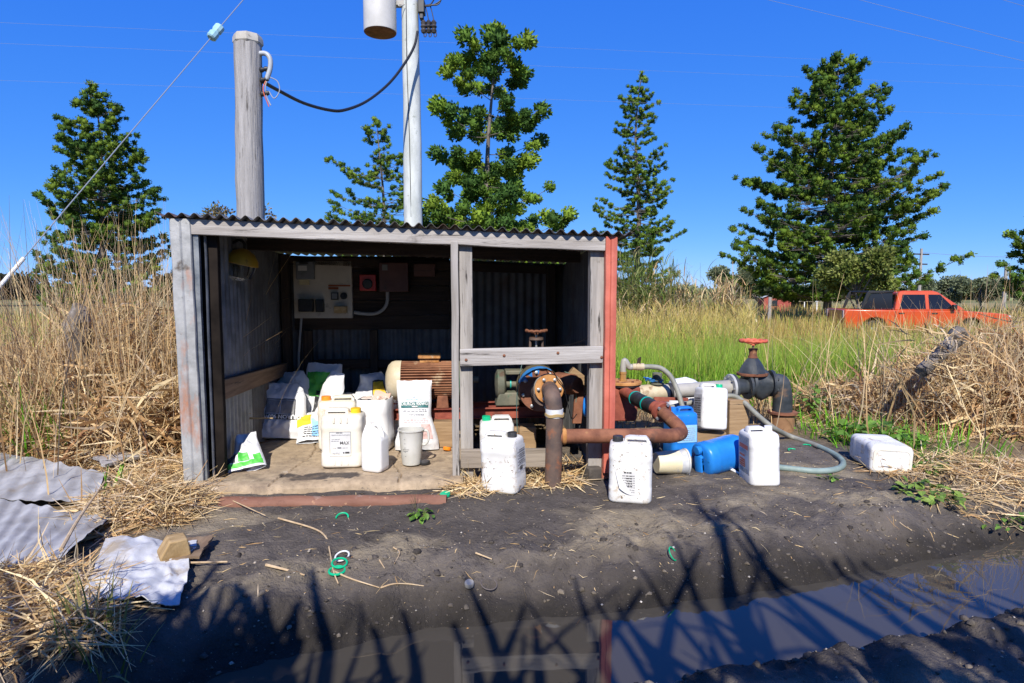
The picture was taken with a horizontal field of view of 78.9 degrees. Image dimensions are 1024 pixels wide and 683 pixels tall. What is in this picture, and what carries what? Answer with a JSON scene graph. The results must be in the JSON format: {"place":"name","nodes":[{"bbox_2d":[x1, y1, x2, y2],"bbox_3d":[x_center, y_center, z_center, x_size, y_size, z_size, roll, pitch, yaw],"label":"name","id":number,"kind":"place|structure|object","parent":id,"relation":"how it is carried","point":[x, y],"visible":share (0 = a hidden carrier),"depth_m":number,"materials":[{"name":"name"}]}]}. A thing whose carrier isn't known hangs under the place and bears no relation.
{"place":"outdoors","nodes":[
{"label":"outdoors","id":0,"kind":"place"},
{"bbox_2d":[2,43,1005,85],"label":"power line","id":1,"kind":"object","parent":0,"point":[434,61],"visible":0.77,"depth_m":29.99,"materials":[{"name":"metal"}]},
{"bbox_2d":[2,80,1016,115],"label":"power line","id":2,"kind":"object","parent":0,"point":[464,96],"visible":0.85,"depth_m":29.51,"materials":[{"name":"metal"}]},
{"bbox_2d":[0,298,1023,682],"bbox_3d":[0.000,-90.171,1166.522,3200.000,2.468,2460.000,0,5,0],"label":"ground","id":3,"kind":"structure","parent":0,"point":[216,604],"depth_m":3.09,"materials":[{"name":"soil"}]},
{"bbox_2d":[0,271,43,301],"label":"gum tree","id":4,"kind":"object","parent":3,"relation":"on","point":[7,285],"visible":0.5,"depth_m":150.16,"materials":[{"name":"green plant"}]},
{"bbox_2d":[0,452,104,501],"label":"iron sheet","id":5,"kind":"object","parent":3,"relation":"on","point":[18,481],"visible":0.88,"depth_m":3.95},
{"bbox_2d":[0,498,109,566],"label":"iron sheet","id":6,"kind":"object","parent":3,"relation":"on","point":[17,518],"visible":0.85,"depth_m":3.19,"materials":[{"name":"metal"}]},
{"bbox_2d":[0,363,139,464],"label":"grass tuft","id":7,"kind":"object","parent":3,"relation":"on","point":[30,436],"visible":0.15,"depth_m":4.58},
{"bbox_2d":[64,300,92,399],"bbox_3d":[-3.550,0.288,5.153,0.216,1.254,0.228,0,5,0],"label":"old stump","id":8,"kind":"object","parent":3,"relation":"on","point":[72,313],"visible":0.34,"depth_m":5.07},
{"bbox_2d":[35,568,164,682],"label":"grass tuft","id":9,"kind":"object","parent":3,"relation":"on","point":[109,612],"visible":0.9,"depth_m":2.30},
{"bbox_2d":[29,80,171,314],"bbox_3d":[-22.303,-7.294,33.402,7.218,12.994,6.946,0,5,0],"label":"hoop pine","id":10,"kind":"object","parent":3,"relation":"on","point":[94,152],"visible":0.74,"depth_m":32.60,"materials":[{"name":"green plant"}]},
{"bbox_2d":[93,447,157,466],"bbox_3d":[-2.740,0.809,4.513,0.268,0.051,0.686,1,5,17],"label":"sheet","id":11,"kind":"object","parent":3,"relation":"on","point":[103,460],"visible":0.55,"depth_m":4.32,"materials":[{"name":"grey wood"}]},
{"bbox_2d":[83,535,196,606],"bbox_3d":[-1.663,1.007,2.776,0.414,0.094,0.682,-2,5,-20],"label":"fibre sheet","id":12,"kind":"object","parent":3,"relation":"on","point":[162,579],"visible":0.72,"depth_m":2.73,"materials":[{"name":"plastic"}]},
{"bbox_2d":[157,532,191,560],"bbox_3d":[-1.572,0.957,2.886,0.127,0.100,0.091,-16,19,-36],"label":"timber wedge","id":13,"kind":"object","parent":12,"relation":"on","point":[174,545],"visible":0.89,"depth_m":2.86,"materials":[{"name":"brown wood"}]},
{"bbox_2d":[165,535,212,561],"bbox_3d":[-1.552,0.995,2.990,0.167,0.042,0.314,-1,5,-15],"label":"flat board","id":14,"kind":"object","parent":12,"relation":"on","point":[202,543],"visible":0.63,"depth_m":3.02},
{"bbox_2d":[0,193,320,504],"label":"dry cane grass","id":15,"kind":"structure","parent":3,"relation":"on","point":[144,410],"depth_m":4.74,"materials":[{"name":"plant"}]},
{"bbox_2d":[147,271,173,308],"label":"dry grass","id":16,"kind":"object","parent":3,"relation":"on","point":[162,278],"visible":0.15,"depth_m":38.87,"materials":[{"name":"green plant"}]},
{"bbox_2d":[197,201,276,218],"bbox_3d":[-10.237,-2.625,23.426,3.017,5.266,1.716,-1,5,-15],"label":"sparse tree","id":17,"kind":"object","parent":3,"relation":"on","point":[215,210],"visible":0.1,"depth_m":23.05,"materials":[{"name":"green plant"}]},
{"bbox_2d":[232,31,279,218],"bbox_3d":[-2.809,-1.298,6.921,0.568,4.073,0.308,0,5,0],"label":"timber pole","id":18,"kind":"object","parent":3,"relation":"on","point":[249,80],"visible":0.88,"depth_m":6.73,"materials":[{"name":"grey wood"}]},
{"bbox_2d":[262,31,418,112],"bbox_3d":[-2.256,-4.003,8.630,0.292,2.095,3.988,1,5,17],"label":"service cable","id":19,"kind":"object","parent":18,"relation":"attached to","point":[269,85],"visible":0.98,"depth_m":8.85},
{"bbox_2d":[278,517,338,583],"bbox_3d":[-1.004,1.042,3.198,0.132,0.046,0.896,-3,6,-37],"label":"dry stick","id":20,"kind":"object","parent":3,"relation":"on","point":[313,528],"visible":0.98,"depth_m":3.36,"materials":[{"name":"wood"}]},
{"bbox_2d":[185,420,462,495],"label":"concrete slab","id":21,"kind":"structure","parent":3,"relation":"on","point":[291,467],"depth_m":4.14,"materials":[{"name":"concrete"}]},
{"bbox_2d":[227,431,265,473],"bbox_3d":[-1.867,0.760,4.300,0.273,0.127,0.319,-16,51,-16],"label":"sack","id":22,"kind":"object","parent":21,"relation":"on","point":[248,455],"visible":0.96,"depth_m":4.25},
{"bbox_2d":[262,382,305,438],"bbox_3d":[-1.923,0.572,5.203,0.414,0.484,0.170,3,-20,-6],"label":"sack","id":23,"kind":"object","parent":21,"relation":"on","point":[287,412],"visible":0.87,"depth_m":5.15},
{"bbox_2d":[277,370,310,412],"bbox_3d":[-1.923,0.521,5.431,0.349,0.533,0.202,-5,-10,8],"label":"sack","id":24,"kind":"object","parent":21,"relation":"on","point":[300,378],"visible":0.22,"depth_m":5.42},
{"bbox_2d":[296,412,318,443],"bbox_3d":[-1.641,0.691,5.134,0.269,0.095,0.372,-7,38,-13],"label":"sack","id":25,"kind":"object","parent":21,"relation":"on","point":[307,428],"visible":0.62,"depth_m":5.05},
{"bbox_2d":[306,362,341,412],"bbox_3d":[-1.689,0.482,5.467,0.354,0.598,0.179,5,-6,-5],"label":"sack","id":26,"kind":"object","parent":21,"relation":"on","point":[317,374],"visible":0.38,"depth_m":5.45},
{"bbox_2d":[313,371,343,420],"bbox_3d":[-1.538,0.525,5.166,0.212,0.563,0.136,12,2,17],"label":"sack","id":27,"kind":"object","parent":21,"relation":"on","point":[333,385],"visible":0.4,"depth_m":5.15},
{"bbox_2d":[318,394,355,449],"bbox_3d":[-1.361,0.622,4.867,0.294,0.407,0.238,-1,5,-12],"label":"jerrycan","id":28,"kind":"object","parent":21,"relation":"on","point":[340,400],"visible":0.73,"depth_m":4.76,"materials":[{"name":"beige plastic"}]},
{"bbox_2d":[320,407,365,467],"bbox_3d":[-1.183,0.664,4.376,0.289,0.404,0.241,0,5,-5],"label":"jerrycan","id":29,"kind":"object","parent":21,"relation":"on","point":[341,428],"visible":0.95,"depth_m":4.27,"materials":[{"name":"beige plastic"}]},
{"bbox_2d":[355,372,387,397],"bbox_3d":[-1.195,0.522,5.406,0.366,0.517,0.216,-9,-10,-7],"label":"sack","id":30,"kind":"object","parent":21,"relation":"on","point":[370,383],"visible":0.38,"depth_m":5.41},
{"bbox_2d":[361,422,388,471],"bbox_3d":[-0.933,0.712,4.236,0.156,0.328,0.136,1,5,18],"label":"handled bottle","id":31,"kind":"object","parent":21,"relation":"on","point":[375,447],"visible":1,"depth_m":4.18,"materials":[{"name":"white plastic"}]},
{"bbox_2d":[356,390,393,449],"bbox_3d":[-1.051,0.611,4.790,0.248,0.444,0.233,0,5,6],"label":"open can","id":32,"kind":"object","parent":21,"relation":"on","point":[378,406],"visible":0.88,"depth_m":4.68,"materials":[{"name":"white plastic"}]},
{"bbox_2d":[393,400,398,441],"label":"sack","id":33,"kind":"object","parent":21,"relation":"on","point":[396,424],"visible":0.1,"depth_m":5.03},
{"bbox_2d":[398,426,429,465],"bbox_3d":[-0.711,0.738,4.378,0.197,0.252,0.188,-4,6,-44],"label":"measuring jug","id":34,"kind":"object","parent":21,"relation":"on","point":[411,440],"visible":1,"depth_m":4.32,"materials":[{"name":"grey plastic"}]},
{"bbox_2d":[395,380,438,449],"bbox_3d":[-0.733,0.564,4.793,0.336,0.535,0.150,0,-3,-4],"label":"sack","id":35,"kind":"object","parent":21,"relation":"on","point":[414,402],"visible":0.81,"depth_m":4.76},
{"bbox_2d":[434,419,451,446],"bbox_3d":[-0.532,0.724,4.914,0.171,0.203,0.122,0,5,-5],"label":"timber block","id":36,"kind":"object","parent":21,"relation":"on","point":[443,427],"depth_m":4.85,"materials":[{"name":"beige wood"}]},
{"bbox_2d":[218,494,446,506],"bbox_3d":[-1.084,0.986,3.790,1.366,0.099,0.091,0,5,-2],"label":"ground pipe","id":37,"kind":"object","parent":3,"relation":"on","point":[339,500],"visible":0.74,"depth_m":3.75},
{"bbox_2d":[324,115,430,255],"bbox_3d":[-8.056,-7.708,39.070,9.577,12.938,8.912,-2,5,-27],"label":"hoop pine","id":38,"kind":"object","parent":3,"relation":"on","point":[364,216],"visible":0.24,"depth_m":38.60,"materials":[{"name":"green plant"}]},
{"bbox_2d":[155,212,632,482],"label":"pump shed","id":39,"kind":"structure","parent":3,"relation":"on","point":[475,317],"depth_m":4.53,"materials":[{"name":"wood"}]},
{"bbox_2d":[228,239,257,281],"bbox_3d":[-1.932,-0.579,4.438,0.241,0.295,0.232,14,4,-1],"label":"work lamp","id":40,"kind":"object","parent":39,"relation":"hanging from","point":[243,263],"visible":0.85,"depth_m":4.37,"materials":[{"name":"yellow plastic"}]},
{"bbox_2d":[293,261,352,370],"bbox_3d":[-1.710,0.002,5.640,0.520,1.463,0.120,0,5,-5],"label":"switchboard","id":41,"kind":"object","parent":39,"relation":"attached to","point":[323,291],"visible":0.98,"depth_m":5.62,"materials":[{"name":"metal"}]},
{"bbox_2d":[359,274,376,290],"bbox_3d":[-1.306,-0.533,5.643,0.146,0.148,0.111,0,5,-5],"label":"isolator switch","id":42,"kind":"object","parent":39,"relation":"attached to","point":[368,282],"visible":1,"depth_m":5.61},
{"bbox_2d":[354,262,409,315],"bbox_3d":[-1.190,-0.473,5.646,0.504,0.480,0.133,0,5,-5],"label":"control box","id":43,"kind":"object","parent":39,"relation":"attached to","point":[393,277],"visible":1,"depth_m":5.59,"materials":[{"name":"brown paint"}]},
{"bbox_2d":[414,264,434,276],"bbox_3d":[-0.817,-0.652,5.688,0.228,0.114,0.087,0,5,-5],"label":"box","id":44,"kind":"object","parent":39,"relation":"attached to","point":[424,270],"visible":1,"depth_m":5.65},
{"bbox_2d":[396,0,440,225],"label":"power pole","id":45,"kind":"object","parent":3,"relation":"on","point":[413,11],"visible":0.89,"depth_m":10.59,"materials":[{"name":"wood"}]},
{"bbox_2d":[0,0,242,288],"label":"guy wire","id":46,"kind":"object","parent":45,"relation":"attached to","point":[215,31],"visible":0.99,"depth_m":7.34,"materials":[{"name":"grey metal"}]},
{"bbox_2d":[363,0,396,39],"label":"transformer","id":47,"kind":"object","parent":45,"relation":"attached to","point":[379,19],"visible":1,"depth_m":10.28,"materials":[{"name":"metal"}]},
{"bbox_2d":[407,508,434,523],"bbox_3d":[-0.521,0.997,3.558,0.179,0.069,0.155,-4,6,-43],"label":"broadleaf weed","id":48,"kind":"object","parent":3,"relation":"on","point":[418,514],"visible":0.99,"depth_m":3.54,"materials":[{"name":"green plant"}]},
{"bbox_2d":[397,19,578,264],"bbox_3d":[-0.619,-6.803,26.434,6.903,13.430,7.222,3,5,33],"label":"hoop pine","id":49,"kind":"object","parent":3,"relation":"on","point":[487,186],"visible":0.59,"depth_m":25.46,"materials":[{"name":"green plant"}]},
{"bbox_2d":[479,414,513,469],"bbox_3d":[-0.110,0.725,4.471,0.248,0.393,0.203,0,5,-4],"label":"jerrycan","id":50,"kind":"object","parent":3,"relation":"on","point":[498,422],"visible":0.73,"depth_m":4.38,"materials":[{"name":"white plastic"}]},
{"bbox_2d":[480,430,525,493],"bbox_3d":[-0.058,0.764,4.000,0.250,0.378,0.228,-1,4,22],"label":"jerrycan","id":51,"kind":"object","parent":3,"relation":"on","point":[503,460],"visible":0.99,"depth_m":3.90,"materials":[{"name":"white plastic"}]},
{"bbox_2d":[0,278,1018,300],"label":"trees","id":52,"kind":"object","parent":3,"relation":"on","point":[1012,297],"visible":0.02,"depth_m":316.84,"materials":[{"name":"green plant"}]},
{"bbox_2d":[0,403,1023,682],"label":"dry straw","id":53,"kind":"object","parent":3,"relation":"on","point":[146,495],"visible":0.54,"depth_m":3.42,"materials":[{"name":"plant"}]},
{"bbox_2d":[58,478,107,551],"bbox_3d":[-2.170,0.847,3.178,0.018,0.038,1.198,-2,5,-25],"label":"dry stick","id":54,"kind":"object","parent":53,"relation":"on","point":[64,543],"visible":0.98,"depth_m":2.92,"materials":[{"name":"wood"}]},
{"bbox_2d":[0,301,1023,405],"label":"field grass","id":55,"kind":"structure","parent":3,"relation":"on","point":[708,358],"depth_m":8.62,"materials":[{"name":"plant"}]},
{"bbox_2d":[616,293,1019,347],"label":"grass seed heads","id":56,"kind":"object","parent":55,"relation":"on","point":[707,316],"depth_m":11.58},
{"bbox_2d":[5,483,1023,682],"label":"soil clods","id":57,"kind":"object","parent":3,"relation":"on","point":[756,662],"visible":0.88,"depth_m":2.96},
{"bbox_2d":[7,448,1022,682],"bbox_3d":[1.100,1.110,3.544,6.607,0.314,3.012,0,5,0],"label":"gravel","id":58,"kind":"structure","parent":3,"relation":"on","point":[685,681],"depth_m":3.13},
{"bbox_2d":[512,418,525,423],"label":"timber block","id":59,"kind":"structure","parent":3,"relation":"on","point":[520,420],"depth_m":5.02,"materials":[{"name":"brown wood"}]},
{"bbox_2d":[394,401,545,419],"bbox_3d":[-0.416,0.564,5.114,1.380,0.085,0.320,0,5,-5],"label":"steel skid","id":60,"kind":"object","parent":59,"relation":"on","point":[482,408],"visible":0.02,"depth_m":5.01,"materials":[{"name":"red metal"}]},
{"bbox_2d":[385,353,477,407],"bbox_3d":[-0.650,0.310,5.073,0.750,0.425,0.326,0,5,-5],"label":"electric motor","id":61,"kind":"object","parent":60,"relation":"on","point":[435,369],"visible":0.59,"depth_m":4.95,"materials":[{"name":"beige paint"}]},
{"bbox_2d":[495,368,522,405],"bbox_3d":[-0.018,0.373,5.133,0.252,0.289,0.242,0,5,-5],"label":"bearing housing","id":62,"kind":"object","parent":60,"relation":"on","point":[504,397],"visible":0.71,"depth_m":5.04,"materials":[{"name":"green metal"}]},
{"bbox_2d":[516,365,586,423],"bbox_3d":[0.326,0.385,4.515,0.578,0.414,0.510,0,5,-5],"label":"water pump","id":63,"kind":"object","parent":60,"relation":"on","point":[531,374],"visible":0.72,"depth_m":4.44,"materials":[{"name":"brown metal"}]},
{"bbox_2d":[525,329,547,366],"bbox_3d":[0.185,0.146,4.730,0.200,0.484,0.200,0,5,-5],"label":"gate valve","id":64,"kind":"object","parent":63,"relation":"attached to","point":[536,332],"visible":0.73,"depth_m":4.70,"materials":[{"name":"metal"}]},
{"bbox_2d":[568,367,586,387],"bbox_3d":[0.502,0.265,4.617,0.169,0.150,0.060,0,5,-5],"label":"timber offcut","id":65,"kind":"object","parent":63,"relation":"attached to","point":[573,370],"visible":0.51,"depth_m":4.59,"materials":[{"name":"beige wood"}]},
{"bbox_2d":[514,423,535,447],"bbox_3d":[0.094,0.769,4.812,0.173,0.248,0.161,0,5,-5],"label":"timber block","id":66,"kind":"object","parent":3,"relation":"on","point":[527,432],"depth_m":4.73,"materials":[{"name":"beige wood"}]},
{"bbox_2d":[172,452,1011,607],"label":"straw bits","id":67,"kind":"object","parent":3,"relation":"on","point":[571,523],"visible":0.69,"depth_m":3.51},
{"bbox_2d":[585,465,601,480],"bbox_3d":[0.553,0.895,4.234,0.106,0.093,0.080,-2,5,-20],"label":"stone block","id":68,"kind":"object","parent":3,"relation":"on","point":[593,472],"depth_m":4.20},
{"bbox_2d":[533,373,687,489],"bbox_3d":[0.675,0.553,4.635,1.057,0.728,1.310,0,5,0],"label":"delivery pipe","id":69,"kind":"object","parent":3,"relation":"on","point":[548,388],"visible":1,"depth_m":4.06,"materials":[{"name":"brown metal"}]},
{"bbox_2d":[615,371,641,420],"bbox_3d":[0.954,0.463,5.353,0.320,0.410,0.320,0,5,0],"label":"tee box","id":70,"kind":"object","parent":69,"relation":"attached to","point":[625,410],"visible":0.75,"depth_m":5.25,"materials":[{"name":"red metal"}]},
{"bbox_2d":[620,357,644,371],"bbox_3d":[1.029,0.196,5.332,0.204,0.137,0.061,0,5,0],"label":"pvc bend","id":71,"kind":"object","parent":70,"relation":"on","point":[625,364],"visible":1,"depth_m":5.31,"materials":[{"name":"white plastic"}]},
{"bbox_2d":[639,372,737,398],"bbox_3d":[1.525,0.403,5.539,0.944,0.266,0.238,-1,5,-9],"label":"pipe","id":72,"kind":"object","parent":70,"relation":"attached to","point":[657,387],"visible":0.74,"depth_m":5.48,"materials":[{"name":"plastic"}]},
{"bbox_2d":[609,435,651,503],"bbox_3d":[0.740,0.789,3.887,0.264,0.401,0.238,1,5,10],"label":"jerrycan","id":73,"kind":"object","parent":3,"relation":"on","point":[630,469],"visible":1,"depth_m":3.80,"materials":[{"name":"white plastic"}]},
{"bbox_2d":[591,70,687,305],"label":"hoop pine","id":74,"kind":"object","parent":3,"relation":"on","point":[635,180],"visible":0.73,"depth_m":42.63,"materials":[{"name":"green plant"}]},
{"bbox_2d":[652,448,691,474],"bbox_3d":[1.124,0.843,4.324,0.256,0.192,0.184,-1,5,-8],"label":"bucket","id":75,"kind":"object","parent":3,"relation":"on","point":[672,462],"visible":0.92,"depth_m":4.26,"materials":[{"name":"plastic"}]},
{"bbox_2d":[663,406,697,455],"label":"jerrycan","id":76,"kind":"object","parent":3,"relation":"on","point":[687,416],"visible":0.53,"depth_m":4.75,"materials":[{"name":"blue plastic"}]},
{"bbox_2d":[666,373,700,408],"bbox_3d":[1.660,0.555,6.002,0.401,0.504,0.380,2,5,25],"label":"white bag","id":77,"kind":"object","parent":3,"relation":"on","point":[686,378],"visible":0.26,"depth_m":5.92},
{"bbox_2d":[616,229,752,325],"bbox_3d":[3.926,-1.239,16.652,4.698,3.341,3.405,-2,5,-20],"label":"green cane","id":78,"kind":"object","parent":3,"relation":"on","point":[638,284],"visible":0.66,"depth_m":16.46,"materials":[{"name":"green plant"}]},
{"bbox_2d":[618,271,773,334],"bbox_3d":[4.950,-0.753,16.464,6.081,2.403,3.753,-4,6,-42],"label":"dry cane","id":79,"kind":"object","parent":3,"relation":"on","point":[724,295],"visible":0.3,"depth_m":17.42,"materials":[{"name":"plant"}]},
{"bbox_2d":[697,428,726,441],"bbox_3d":[1.635,0.791,5.269,0.283,0.082,0.224,-1,5,-8],"label":"timber block","id":80,"kind":"object","parent":3,"relation":"on","point":[704,434],"depth_m":5.17,"materials":[{"name":"beige wood"}]},
{"bbox_2d":[694,383,727,429],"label":"jerrycan","id":81,"kind":"object","parent":80,"relation":"on","point":[710,406],"visible":0.95,"depth_m":5.10,"materials":[{"name":"white plastic"}]},
{"bbox_2d":[692,435,738,473],"bbox_3d":[1.463,0.811,4.421,0.367,0.241,0.237,-8,6,-21],"label":"jerrycan","id":82,"kind":"object","parent":3,"relation":"on","point":[718,455],"visible":0.9,"depth_m":4.33,"materials":[{"name":"blue plastic"}]},
{"bbox_2d":[705,264,753,294],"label":"gum tree","id":83,"kind":"object","parent":3,"relation":"on","point":[744,273],"visible":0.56,"depth_m":59.65,"materials":[{"name":"green plant"}]},
{"bbox_2d":[721,398,748,434],"bbox_3d":[1.922,0.652,5.408,0.176,0.328,0.220,-1,5,-8],"label":"timber block","id":84,"kind":"object","parent":3,"relation":"on","point":[737,415],"depth_m":5.30,"materials":[{"name":"beige wood"}]},
{"bbox_2d":[644,364,845,473],"bbox_3d":[1.824,0.563,4.852,1.387,0.658,1.118,0,5,0],"label":"suction hose","id":85,"kind":"object","parent":3,"relation":"on","point":[764,421],"visible":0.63,"depth_m":5.16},
{"bbox_2d":[735,279,771,307],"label":"gum tree","id":86,"kind":"object","parent":3,"relation":"on","point":[752,294],"visible":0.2,"depth_m":111.70,"materials":[{"name":"green plant"}]},
{"bbox_2d":[739,425,779,485],"bbox_3d":[1.660,0.757,4.180,0.211,0.383,0.238,-2,5,-2],"label":"jerrycan","id":87,"kind":"object","parent":3,"relation":"on","point":[759,446],"visible":1,"depth_m":4.07,"materials":[{"name":"white plastic"}]},
{"bbox_2d":[770,414,794,432],"bbox_3d":[2.466,0.767,5.678,0.208,0.198,0.208,0,5,0],"label":"pipe stub","id":88,"kind":"object","parent":3,"relation":"on","point":[784,424],"visible":0.47,"depth_m":5.59,"materials":[{"name":"brown metal"}]},
{"bbox_2d":[732,338,797,415],"bbox_3d":[2.280,0.318,5.629,0.626,0.684,0.282,0,5,0],"label":"gate valve","id":89,"kind":"object","parent":88,"relation":"on","point":[759,380],"visible":0.97,"depth_m":5.58,"materials":[{"name":"black paint"}]},
{"bbox_2d":[757,296,817,311],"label":"farmhouse","id":90,"kind":"object","parent":3,"relation":"on","point":[774,301],"visible":0.32,"depth_m":107.72,"materials":[{"name":"metal"}]},
{"bbox_2d":[793,384,839,417],"bbox_3d":[2.974,0.605,6.151,0.535,0.379,0.494,4,6,39],"label":"broadleaf weed","id":91,"kind":"object","parent":3,"relation":"on","point":[814,404],"visible":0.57,"depth_m":6.05,"materials":[{"name":"green plant"}]},
{"bbox_2d":[617,265,1023,452],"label":"dry cane grass","id":92,"kind":"structure","parent":3,"relation":"on","point":[972,381],"depth_m":5.71,"materials":[{"name":"plant"}]},
{"bbox_2d":[915,327,967,378],"bbox_3d":[3.650,0.093,5.253,0.646,0.413,0.159,-3,5,-32],"label":"leaning log","id":93,"kind":"object","parent":92,"relation":"on","point":[924,370],"visible":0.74,"depth_m":5.19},
{"bbox_2d":[788,402,904,445],"bbox_3d":[2.898,0.746,5.489,1.053,0.350,1.010,0,5,0],"label":"grass tuft","id":94,"kind":"object","parent":3,"relation":"on","point":[815,428],"visible":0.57,"depth_m":5.52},
{"bbox_2d":[717,49,977,315],"bbox_3d":[18.488,-8.549,35.594,12.507,15.722,11.430,0,5,0],"label":"hoop pine","id":95,"kind":"object","parent":3,"relation":"on","point":[861,217],"visible":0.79,"depth_m":33.88,"materials":[{"name":"green plant"}]},
{"bbox_2d":[809,243,898,307],"bbox_3d":[14.715,-2.098,26.785,2.345,4.117,3.462,-4,6,-41],"label":"tree","id":96,"kind":"object","parent":3,"relation":"on","point":[878,263],"visible":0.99,"depth_m":26.23,"materials":[{"name":"green plant"}]},
{"bbox_2d":[821,416,938,448],"bbox_3d":[3.070,0.763,5.215,0.836,0.261,0.801,0,5,0],"label":"broadleaf weed","id":97,"kind":"object","parent":3,"relation":"on","point":[873,423],"visible":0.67,"depth_m":5.21,"materials":[{"name":"green plant"}]},
{"bbox_2d":[850,433,912,472],"bbox_3d":[2.687,0.809,4.557,0.287,0.203,0.410,2,7,6],"label":"jerrycan","id":98,"kind":"object","parent":3,"relation":"on","point":[875,449],"visible":0.98,"depth_m":4.37,"materials":[{"name":"white plastic"}]},
{"bbox_2d":[826,290,1010,334],"bbox_3d":[13.122,-0.822,20.265,4.901,1.674,2.009,1,5,9],"label":"pickup","id":99,"kind":"object","parent":3,"relation":"on","point":[889,302],"visible":0.47,"depth_m":19.57,"materials":[{"name":"orange paint"}]},
{"bbox_2d":[914,248,928,290],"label":"pole","id":100,"kind":"object","parent":3,"relation":"on","point":[921,254],"visible":0.54,"depth_m":69.42,"materials":[{"name":"grey wood"}]},
{"bbox_2d":[822,412,1022,468],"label":"grass tuft","id":101,"kind":"object","parent":3,"relation":"on","point":[938,445],"visible":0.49,"depth_m":4.98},
{"bbox_2d":[891,476,968,508],"bbox_3d":[2.674,0.948,3.957,0.452,0.118,0.441,0,5,0],"label":"broadleaf weed","id":102,"kind":"object","parent":3,"relation":"on","point":[931,501],"visible":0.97,"depth_m":3.90,"materials":[{"name":"green plant"}]},
{"bbox_2d":[912,452,956,475],"bbox_3d":[2.992,0.883,4.484,0.461,0.135,0.397,-4,6,-44],"label":"broadleaf weed","id":103,"kind":"object","parent":3,"relation":"on","point":[918,464],"visible":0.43,"depth_m":4.38,"materials":[{"name":"green plant"}]},
{"bbox_2d":[915,274,968,303],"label":"gum tree","id":104,"kind":"object","parent":3,"relation":"on","point":[943,287],"visible":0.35,"depth_m":90.40,"materials":[{"name":"green plant"}]},
{"bbox_2d":[950,273,1007,306],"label":"gum tree","id":105,"kind":"object","parent":3,"relation":"on","point":[974,285],"visible":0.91,"depth_m":85.15,"materials":[{"name":"green plant"}]},
{"bbox_2d":[982,512,1023,530],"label":"broadleaf weed","id":106,"kind":"object","parent":3,"relation":"on","point":[998,526],"visible":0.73,"depth_m":3.74,"materials":[{"name":"green plant"}]},
{"bbox_2d":[989,229,1023,307],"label":"hoop pine","id":107,"kind":"object","parent":3,"relation":"on","point":[1017,281],"visible":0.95,"depth_m":40.63,"materials":[{"name":"green plant"}]},
{"bbox_2d":[0,22,1023,68],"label":"power line","id":108,"kind":"object","parent":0,"point":[465,43],"visible":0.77,"depth_m":29.78,"materials":[{"name":"metal"}]},
{"bbox_2d":[0,0,1023,288],"label":"sky","id":109,"kind":"structure","parent":0,"point":[188,136],"materials":[{"name":"blue"}]},
{"bbox_2d":[206,541,1023,682],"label":"water","id":110,"kind":"structure","parent":0,"point":[673,643],"depth_m":2.70,"materials":[{"name":"grey liquid"}]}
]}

